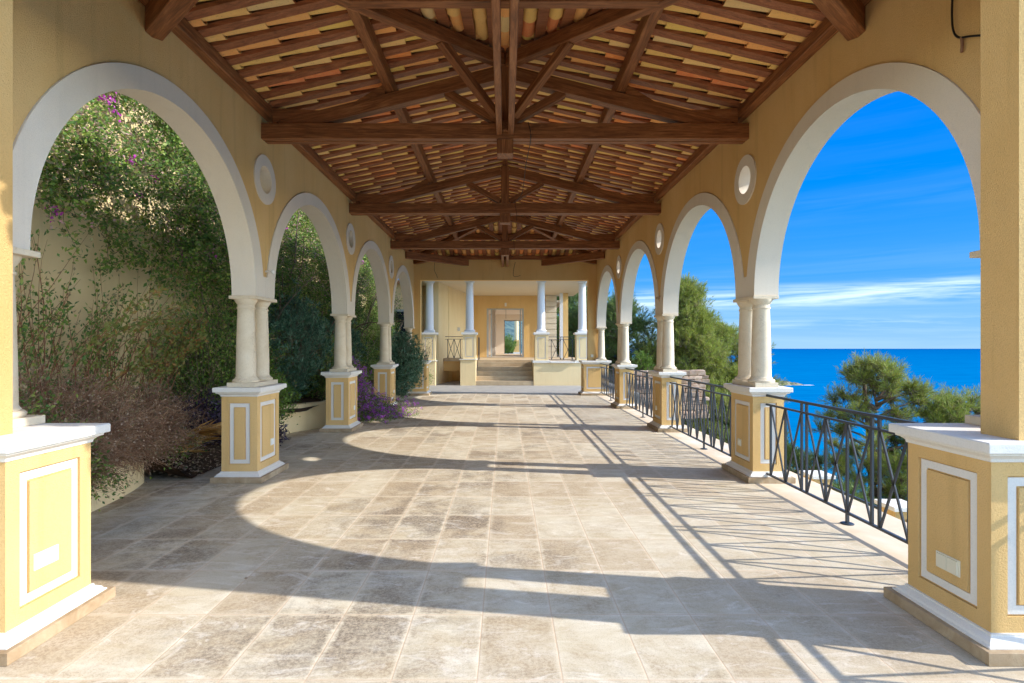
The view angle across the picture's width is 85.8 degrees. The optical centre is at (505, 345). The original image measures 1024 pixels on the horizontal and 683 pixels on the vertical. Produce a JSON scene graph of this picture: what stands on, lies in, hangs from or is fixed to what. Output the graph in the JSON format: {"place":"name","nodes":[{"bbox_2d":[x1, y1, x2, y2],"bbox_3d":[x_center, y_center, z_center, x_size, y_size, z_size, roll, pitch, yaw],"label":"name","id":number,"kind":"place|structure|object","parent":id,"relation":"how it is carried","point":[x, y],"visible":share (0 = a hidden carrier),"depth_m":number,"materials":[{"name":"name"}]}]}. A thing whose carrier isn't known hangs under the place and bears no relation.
{"place":"outdoors","nodes":[
{"label":"outdoors","id":0,"kind":"place"},
{"bbox_2d":[0,247,115,665],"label":"corner pier","id":1,"kind":"structure","parent":0,"point":[48,589],"depth_m":3.09,"materials":[{"name":"paint"}]},
{"bbox_2d":[0,0,1023,440],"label":"portal wall","id":2,"kind":"structure","parent":1,"relation":"on","point":[1002,218],"depth_m":2.97,"materials":[{"name":"paint"}]},
{"bbox_2d":[210,296,288,483],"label":"arcade pier","id":3,"kind":"structure","parent":0,"point":[249,394],"depth_m":6.50,"materials":[{"name":"paint"}]},
{"bbox_2d":[319,314,362,431],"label":"arcade pier","id":4,"kind":"structure","parent":0,"point":[342,374],"depth_m":10.25,"materials":[{"name":"paint"}]},
{"bbox_2d":[13,0,413,326],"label":"arcade wall","id":5,"kind":"structure","parent":4,"relation":"on","point":[71,58],"depth_m":5.43,"materials":[{"name":"paint"}]},
{"bbox_2d":[261,66,748,158],"bbox_3d":[0.000,-2.875,6.783,5.930,1.090,0.200,0,0,0],"label":"roof truss","id":6,"kind":"object","parent":5,"relation":"on","point":[330,126],"visible":0.86,"depth_m":6.72,"materials":[{"name":"brown wood"}]},
{"bbox_2d":[517,122,530,199],"bbox_3d":[0.278,-2.574,7.933,0.083,0.256,2.740,0,0,-2],"label":"hanging wire","id":7,"kind":"object","parent":6,"relation":"hanging from","point":[527,157],"visible":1,"depth_m":7.47,"materials":[{"name":"black metal"}]},
{"bbox_2d":[145,0,864,134],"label":"hip frame","id":8,"kind":"object","parent":5,"relation":"on","point":[164,18],"visible":0.98,"depth_m":5.22,"materials":[{"name":"brown wood"}]},
{"bbox_2d":[349,166,660,224],"bbox_3d":[0.000,-2.875,10.550,5.930,1.090,0.200,0,0,0],"label":"roof truss","id":9,"kind":"object","parent":5,"relation":"on","point":[504,209],"visible":0.98,"depth_m":10.48,"materials":[{"name":"brown wood"}]},
{"bbox_2d":[390,215,619,255],"bbox_3d":[0.000,-2.875,14.317,5.930,1.090,0.200,0,0,0],"label":"roof truss","id":10,"kind":"object","parent":5,"relation":"on","point":[505,245],"visible":0.93,"depth_m":14.25,"materials":[{"name":"brown wood"}]},
{"bbox_2d":[371,322,398,407],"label":"arcade pier","id":11,"kind":"structure","parent":0,"point":[385,366],"depth_m":14.02,"materials":[{"name":"paint"}]},
{"bbox_2d":[422,281,438,359],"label":"porch pier","id":12,"kind":"structure","parent":0,"point":[430,333],"depth_m":22.14,"materials":[{"name":"paint"}]},
{"bbox_2d":[396,311,521,352],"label":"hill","id":13,"kind":"structure","parent":0,"point":[509,327],"depth_m":102.69,"materials":[{"name":"green plant"}]},
{"bbox_2d":[461,281,477,358],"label":"porch pier","id":14,"kind":"structure","parent":0,"point":[469,333],"depth_m":22.12,"materials":[{"name":"paint"}]},
{"bbox_2d":[0,393,1023,682],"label":"floor","id":15,"kind":"structure","parent":0,"point":[528,537],"depth_m":3.88,"materials":[{"name":"stone"}]},
{"bbox_2d":[91,453,143,511],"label":"planter wall","id":16,"kind":"structure","parent":15,"relation":"on","point":[97,504],"depth_m":5.75,"materials":[{"name":"paint"}]},
{"bbox_2d":[141,381,372,477],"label":"soil","id":17,"kind":"structure","parent":15,"relation":"on","point":[183,472],"depth_m":7.30,"materials":[{"name":"brown soil"}]},
{"bbox_2d":[15,229,218,422],"bbox_3d":[-4.832,-0.192,5.819,2.019,2.566,5.307,0,0,0],"label":"shrub","id":18,"kind":"object","parent":17,"relation":"on","point":[131,366],"visible":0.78,"depth_m":6.40,"materials":[{"name":"green plant"}]},
{"bbox_2d":[18,345,217,511],"bbox_3d":[-4.455,0.699,5.012,2.190,1.825,5.490,0,0,0],"label":"dry shrub","id":19,"kind":"object","parent":17,"relation":"on","point":[127,437],"visible":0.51,"depth_m":5.67,"materials":[{"name":"brown plant"}]},
{"bbox_2d":[153,439,220,477],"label":"leaf litter","id":20,"kind":"object","parent":17,"relation":"on","point":[182,457],"visible":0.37,"depth_m":7.23,"materials":[{"name":"brown plant"}]},
{"bbox_2d":[165,419,220,452],"bbox_3d":[-4.010,1.218,7.554,1.307,0.460,1.037,0,0,-20],"label":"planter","id":21,"kind":"object","parent":17,"relation":"on","point":[209,430],"visible":0.3,"depth_m":7.38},
{"bbox_2d":[168,381,222,447],"bbox_3d":[-4.502,1.098,8.350,1.272,1.144,1.516,0,0,0],"label":"purple heart","id":22,"kind":"object","parent":17,"relation":"on","point":[215,415],"visible":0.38,"depth_m":8.14,"materials":[{"name":"grey plant"}]},
{"bbox_2d":[137,282,270,422],"bbox_3d":[-4.707,0.173,8.823,1.467,2.530,2.105,0,0,0],"label":"green bush","id":23,"kind":"object","parent":17,"relation":"on","point":[212,356],"visible":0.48,"depth_m":8.57,"materials":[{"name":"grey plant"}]},
{"bbox_2d":[218,366,305,424],"bbox_3d":[-4.058,0.893,9.195,1.180,1.249,1.746,0,0,0],"label":"green bush","id":24,"kind":"object","parent":17,"relation":"on","point":[284,398],"visible":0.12,"depth_m":9.41,"materials":[{"name":"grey plant"}]},
{"bbox_2d":[279,415,290,445],"bbox_3d":[-3.934,1.316,8.735,1.099,0.673,1.202,0,0,0],"label":"purple heart","id":25,"kind":"object","parent":17,"relation":"on","point":[281,432],"visible":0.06,"depth_m":8.87,"materials":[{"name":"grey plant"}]},
{"bbox_2d":[268,277,334,403],"bbox_3d":[-4.503,-0.064,11.195,1.930,2.619,3.160,0,0,0],"label":"oleander","id":26,"kind":"object","parent":17,"relation":"on","point":[300,326],"visible":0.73,"depth_m":11.01,"materials":[{"name":"green plant"}]},
{"bbox_2d":[301,331,358,394],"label":"green bush","id":27,"kind":"object","parent":17,"relation":"on","point":[320,381],"visible":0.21,"depth_m":12.10,"materials":[{"name":"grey plant"}]},
{"bbox_2d":[317,309,367,369],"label":"oleander","id":28,"kind":"object","parent":17,"relation":"on","point":[355,340],"visible":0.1,"depth_m":14.57,"materials":[{"name":"green plant"}]},
{"bbox_2d":[308,354,423,423],"bbox_3d":[-3.069,1.287,12.631,2.430,2.557,2.953,0,0,0],"label":"lantana","id":29,"kind":"object","parent":17,"relation":"on","point":[371,408],"visible":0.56,"depth_m":12.36,"materials":[{"name":"purple plant"}]},
{"bbox_2d":[375,327,427,399],"bbox_3d":[-3.017,0.494,16.079,1.516,2.205,1.885,0,0,0],"label":"oleander","id":30,"kind":"object","parent":17,"relation":"in","point":[409,368],"visible":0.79,"depth_m":15.85,"materials":[{"name":"green plant"}]},
{"bbox_2d":[279,386,373,434],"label":"planter wall","id":31,"kind":"structure","parent":15,"relation":"on","point":[313,418],"depth_m":10.43,"materials":[{"name":"paint"}]},
{"bbox_2d":[398,327,431,395],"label":"corner pier","id":32,"kind":"structure","parent":15,"relation":"on","point":[422,390],"depth_m":17.68,"materials":[{"name":"paint"}]},
{"bbox_2d":[412,260,597,360],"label":"portal wall","id":33,"kind":"structure","parent":32,"relation":"on","point":[495,270],"depth_m":17.90,"materials":[{"name":"paint"}]},
{"bbox_2d":[395,381,638,403],"bbox_3d":[-0.350,1.773,24.225,9.700,0.354,11.550,0,0,0],"label":"landing","id":34,"kind":"object","parent":15,"relation":"on","point":[452,387],"visible":0.07,"depth_m":20.46,"materials":[{"name":"stone"}]},
{"bbox_2d":[392,280,422,334],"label":"side house","id":35,"kind":"structure","parent":34,"relation":"on","point":[398,315],"depth_m":24.04,"materials":[{"name":"paint"}]},
{"bbox_2d":[393,309,405,334],"bbox_3d":[-4.535,-0.935,24.065,0.690,1.270,0.190,0,0,0],"label":"window","id":36,"kind":"structure","parent":35,"relation":"in","point":[397,315],"depth_m":24.12,"materials":[{"name":"grey glass"}]},
{"bbox_2d":[422,338,432,359],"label":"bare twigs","id":37,"kind":"object","parent":34,"relation":"on","point":[426,350],"visible":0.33,"depth_m":18.79,"materials":[{"name":"plant"}]},
{"bbox_2d":[398,278,586,384],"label":"house","id":38,"kind":"structure","parent":34,"relation":"on","point":[497,304],"depth_m":26.22,"materials":[{"name":"paint"}]},
{"bbox_2d":[445,336,462,357],"bbox_3d":[-2.175,0.081,23.500,0.750,0.938,0.026,0,0,0],"label":"iron railing","id":39,"kind":"object","parent":38,"relation":"on","point":[456,346],"visible":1,"depth_m":23.49,"materials":[{"name":"black metal"}]},
{"bbox_2d":[478,337,479,359],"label":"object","id":40,"kind":"structure","parent":38,"relation":"attached to","point":[478,348],"depth_m":22.64,"materials":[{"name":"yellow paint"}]},
{"bbox_2d":[504,320,521,353],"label":"window frame","id":41,"kind":"structure","parent":38,"relation":"in","point":[504,320],"depth_m":41.02,"materials":[{"name":"wood"}]},
{"bbox_2d":[549,337,574,359],"bbox_3d":[2.290,0.111,22.200,1.060,0.938,0.026,0,0,0],"label":"iron railing","id":42,"kind":"object","parent":38,"relation":"on","point":[560,339],"visible":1,"depth_m":22.19,"materials":[{"name":"black metal"}]},
{"bbox_2d":[476,362,532,384],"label":"stone steps","id":43,"kind":"structure","parent":34,"relation":"on","point":[504,373],"depth_m":22.62,"materials":[{"name":"beige stone"}]},
{"bbox_2d":[533,281,549,359],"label":"porch pier","id":44,"kind":"structure","parent":0,"point":[540,334],"depth_m":22.14,"materials":[{"name":"paint"}]},
{"bbox_2d":[573,281,586,359],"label":"porch pier","id":45,"kind":"structure","parent":0,"point":[580,334],"depth_m":22.14,"materials":[{"name":"paint"}]},
{"bbox_2d":[398,91,980,348],"label":"sky","id":46,"kind":"structure","parent":0,"point":[882,230],"materials":[{"name":"blue"}]},
{"bbox_2d":[597,394,907,569],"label":"paving","id":47,"kind":"structure","parent":0,"point":[891,548],"depth_m":5.44,"materials":[{"name":"beige stone"}]},
{"bbox_2d":[578,327,611,395],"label":"corner pier","id":48,"kind":"structure","parent":47,"relation":"on","point":[590,378],"depth_m":17.68,"materials":[{"name":"paint"}]},
{"bbox_2d":[600,363,614,400],"bbox_3d":[3.070,1.086,16.155,0.110,1.027,3.050,0,0,0],"label":"iron railing","id":49,"kind":"object","parent":47,"relation":"on","point":[610,387],"visible":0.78,"depth_m":16.31,"materials":[{"name":"black metal"}]},
{"bbox_2d":[611,322,637,408],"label":"arcade pier","id":50,"kind":"structure","parent":47,"relation":"on","point":[622,363],"depth_m":14.03,"materials":[{"name":"paint"}]},
{"bbox_2d":[625,368,652,417],"bbox_3d":[3.070,1.086,12.430,0.110,1.027,3.140,0,0,0],"label":"iron railing","id":51,"kind":"object","parent":47,"relation":"on","point":[637,387],"visible":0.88,"depth_m":12.57,"materials":[{"name":"black metal"}]},
{"bbox_2d":[647,314,687,431],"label":"arcade pier","id":52,"kind":"structure","parent":47,"relation":"on","point":[663,371],"depth_m":10.27,"materials":[{"name":"paint"}]},
{"bbox_2d":[596,0,980,326],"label":"arcade wall","id":53,"kind":"structure","parent":52,"relation":"on","point":[747,191],"depth_m":5.78,"materials":[{"name":"paint"}]},
{"bbox_2d":[139,0,871,259],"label":"tiled roof","id":54,"kind":"structure","parent":53,"relation":"on","point":[263,58],"depth_m":6.43,"materials":[{"name":"brown wood"}]},
{"bbox_2d":[405,215,604,266],"bbox_3d":[0.000,-3.048,16.144,6.012,0.996,3.619,0,0,0],"label":"hip frame","id":55,"kind":"object","parent":54,"relation":"attached to","point":[426,255],"visible":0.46,"depth_m":16.61,"materials":[{"name":"brown wood"}]},
{"bbox_2d":[951,0,980,38],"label":"cable","id":56,"kind":"object","parent":53,"relation":"attached to","point":[956,35],"visible":0.91,"depth_m":3.60,"materials":[{"name":"black rubber"}]},
{"bbox_2d":[960,36,963,52],"bbox_3d":[2.935,-1.934,3.542,0.019,0.098,0.024,0,0,0],"label":"cord","id":57,"kind":"object","parent":56,"relation":"hanging from","point":[961,44],"visible":1,"depth_m":3.54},
{"bbox_2d":[670,376,730,456],"bbox_3d":[3.070,1.086,8.665,0.110,1.027,3.150,0,0,0],"label":"iron railing","id":58,"kind":"object","parent":47,"relation":"on","point":[704,429],"visible":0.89,"depth_m":8.54,"materials":[{"name":"black metal"}]},
{"bbox_2d":[721,296,795,483],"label":"arcade pier","id":59,"kind":"structure","parent":47,"relation":"on","point":[751,385],"depth_m":6.51,"materials":[{"name":"paint"}]},
{"bbox_2d":[766,394,919,543],"bbox_3d":[3.070,1.086,4.945,0.110,1.027,3.050,0,0,0],"label":"iron railing","id":60,"kind":"object","parent":47,"relation":"on","point":[846,433],"visible":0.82,"depth_m":4.96,"materials":[{"name":"black metal"}]},
{"bbox_2d":[884,250,1023,665],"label":"corner pier","id":61,"kind":"structure","parent":47,"relation":"on","point":[963,588],"depth_m":2.98,"materials":[{"name":"paint"}]},
{"bbox_2d":[778,381,802,384],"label":"headland","id":62,"kind":"structure","parent":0,"point":[790,383],"depth_m":651.15,"materials":[{"name":"beige stone"}]},
{"bbox_2d":[615,349,980,494],"bbox_3d":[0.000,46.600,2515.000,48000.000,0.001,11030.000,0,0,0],"label":"sea","id":63,"kind":"structure","parent":0,"point":[814,372],"depth_m":951.44,"materials":[{"name":"liquid"}]},
{"bbox_2d":[874,499,906,521],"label":"stair pier","id":64,"kind":"structure","parent":0,"point":[893,510],"depth_m":5.91,"materials":[{"name":"paint"}]},
{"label":"yard","id":65,"kind":"structure","parent":0,"visible":0},
{"bbox_2d":[505,333,518,353],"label":"green bush","id":66,"kind":"object","parent":65,"relation":"on","point":[509,345],"visible":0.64,"depth_m":44.80,"materials":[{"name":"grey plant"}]},
{"bbox_2d":[513,321,519,353],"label":"garden pier","id":67,"kind":"structure","parent":65,"relation":"on","point":[516,350],"depth_m":45.83,"materials":[{"name":"paint"}]},
{"bbox_2d":[556,287,586,329],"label":"pine tree","id":68,"kind":"object","parent":65,"relation":"on","point":[570,301],"visible":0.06,"depth_m":58.34,"materials":[{"name":"green plant"}]},
{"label":"hillside","id":69,"kind":"structure","parent":0,"visible":0},
{"bbox_2d":[15,91,371,422],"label":"garden wall","id":70,"kind":"structure","parent":69,"relation":"on","point":[51,261],"depth_m":7.25,"materials":[{"name":"paint"}]},
{"bbox_2d":[34,91,403,401],"bbox_3d":[-4.551,-1.948,14.059,3.823,7.654,19.124,0,0,-6],"label":"bougainvillea","id":71,"kind":"object","parent":70,"relation":"attached to","point":[199,205],"visible":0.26,"depth_m":7.79,"materials":[{"name":"green plant"}]},
{"bbox_2d":[370,308,398,362],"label":"green bush","id":72,"kind":"object","parent":69,"relation":"on","point":[378,336],"visible":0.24,"depth_m":19.12,"materials":[{"name":"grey plant"}]},
{"bbox_2d":[556,289,630,379],"bbox_3d":[5.026,-0.108,32.979,5.589,7.158,5.857,0,0,0],"label":"pine tree","id":73,"kind":"object","parent":69,"relation":"on","point":[572,320],"visible":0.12,"depth_m":32.26,"materials":[{"name":"green plant"}]},
{"bbox_2d":[586,290,656,378],"bbox_3d":[6.829,0.321,31.641,5.519,7.360,5.959,0,0,0],"label":"pine tree","id":74,"kind":"object","parent":69,"relation":"on","point":[637,325],"visible":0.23,"depth_m":30.41,"materials":[{"name":"green plant"}]},
{"bbox_2d":[630,351,655,384],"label":"pine tree","id":75,"kind":"object","parent":69,"relation":"on","point":[640,362],"visible":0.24,"depth_m":24.44,"materials":[{"name":"green plant"}]},
{"bbox_2d":[634,370,709,418],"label":"rubble wall","id":76,"kind":"structure","parent":69,"relation":"on","point":[702,377],"depth_m":21.00,"materials":[{"name":"stone"}]},
{"bbox_2d":[634,271,737,424],"bbox_3d":[9.693,0.428,28.877,6.840,8.745,5.813,0,0,0],"label":"pine tree","id":77,"kind":"object","parent":69,"relation":"on","point":[695,319],"visible":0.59,"depth_m":28.06,"materials":[{"name":"green plant"}]},
{"bbox_2d":[681,374,729,440],"bbox_3d":[8.935,3.579,26.514,4.706,5.043,4.234,0,0,0],"label":"pine tree","id":78,"kind":"object","parent":69,"relation":"on","point":[712,381],"visible":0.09,"depth_m":25.90,"materials":[{"name":"green plant"}]},
{"bbox_2d":[706,404,729,430],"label":"pine tree","id":79,"kind":"object","parent":69,"relation":"on","point":[728,424],"visible":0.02,"depth_m":26.81,"materials":[{"name":"green plant"}]},
{"bbox_2d":[683,319,790,431],"bbox_3d":[11.845,2.500,30.976,7.539,8.604,6.321,0,0,0],"label":"pine tree","id":80,"kind":"object","parent":69,"relation":"on","point":[724,328],"visible":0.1,"depth_m":30.00,"materials":[{"name":"green plant"}]},
{"bbox_2d":[716,423,831,474],"bbox_3d":[8.151,5.203,17.803,5.327,5.594,3.807,0,0,0],"label":"pine tree","id":81,"kind":"object","parent":69,"relation":"on","point":[797,453],"visible":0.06,"depth_m":17.12,"materials":[{"name":"green plant"}]},
{"bbox_2d":[832,478,876,505],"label":"pine tree","id":82,"kind":"object","parent":69,"relation":"on","point":[860,495],"depth_m":11.29,"materials":[{"name":"green plant"}]},
{"bbox_2d":[803,349,947,508],"bbox_3d":[10.274,3.909,15.197,4.081,7.784,3.975,0,0,0],"label":"pine tree","id":83,"kind":"object","parent":69,"relation":"on","point":[860,373],"visible":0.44,"depth_m":15.10,"materials":[{"name":"green plant"}]},
{"bbox_2d":[866,382,980,497],"bbox_3d":[13.045,4.603,15.308,5.265,7.197,3.746,0,0,0],"label":"pine tree","id":84,"kind":"object","parent":69,"relation":"on","point":[956,408],"visible":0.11,"depth_m":15.12,"materials":[{"name":"green plant"}]},
{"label":"lower terrace","id":85,"kind":"structure","parent":0,"visible":0},
{"bbox_2d":[799,470,835,487],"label":"stair pier","id":86,"kind":"structure","parent":85,"relation":"on","point":[815,477],"depth_m":7.41,"materials":[{"name":"paint"}]},
{"bbox_2d":[823,483,876,508],"bbox_3d":[4.280,2.239,6.775,0.026,0.782,1.270,0,0,0],"label":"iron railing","id":87,"kind":"object","parent":86,"relation":"attached to","point":[855,497],"visible":0.02,"depth_m":6.73,"materials":[{"name":"black metal"}]}
]}

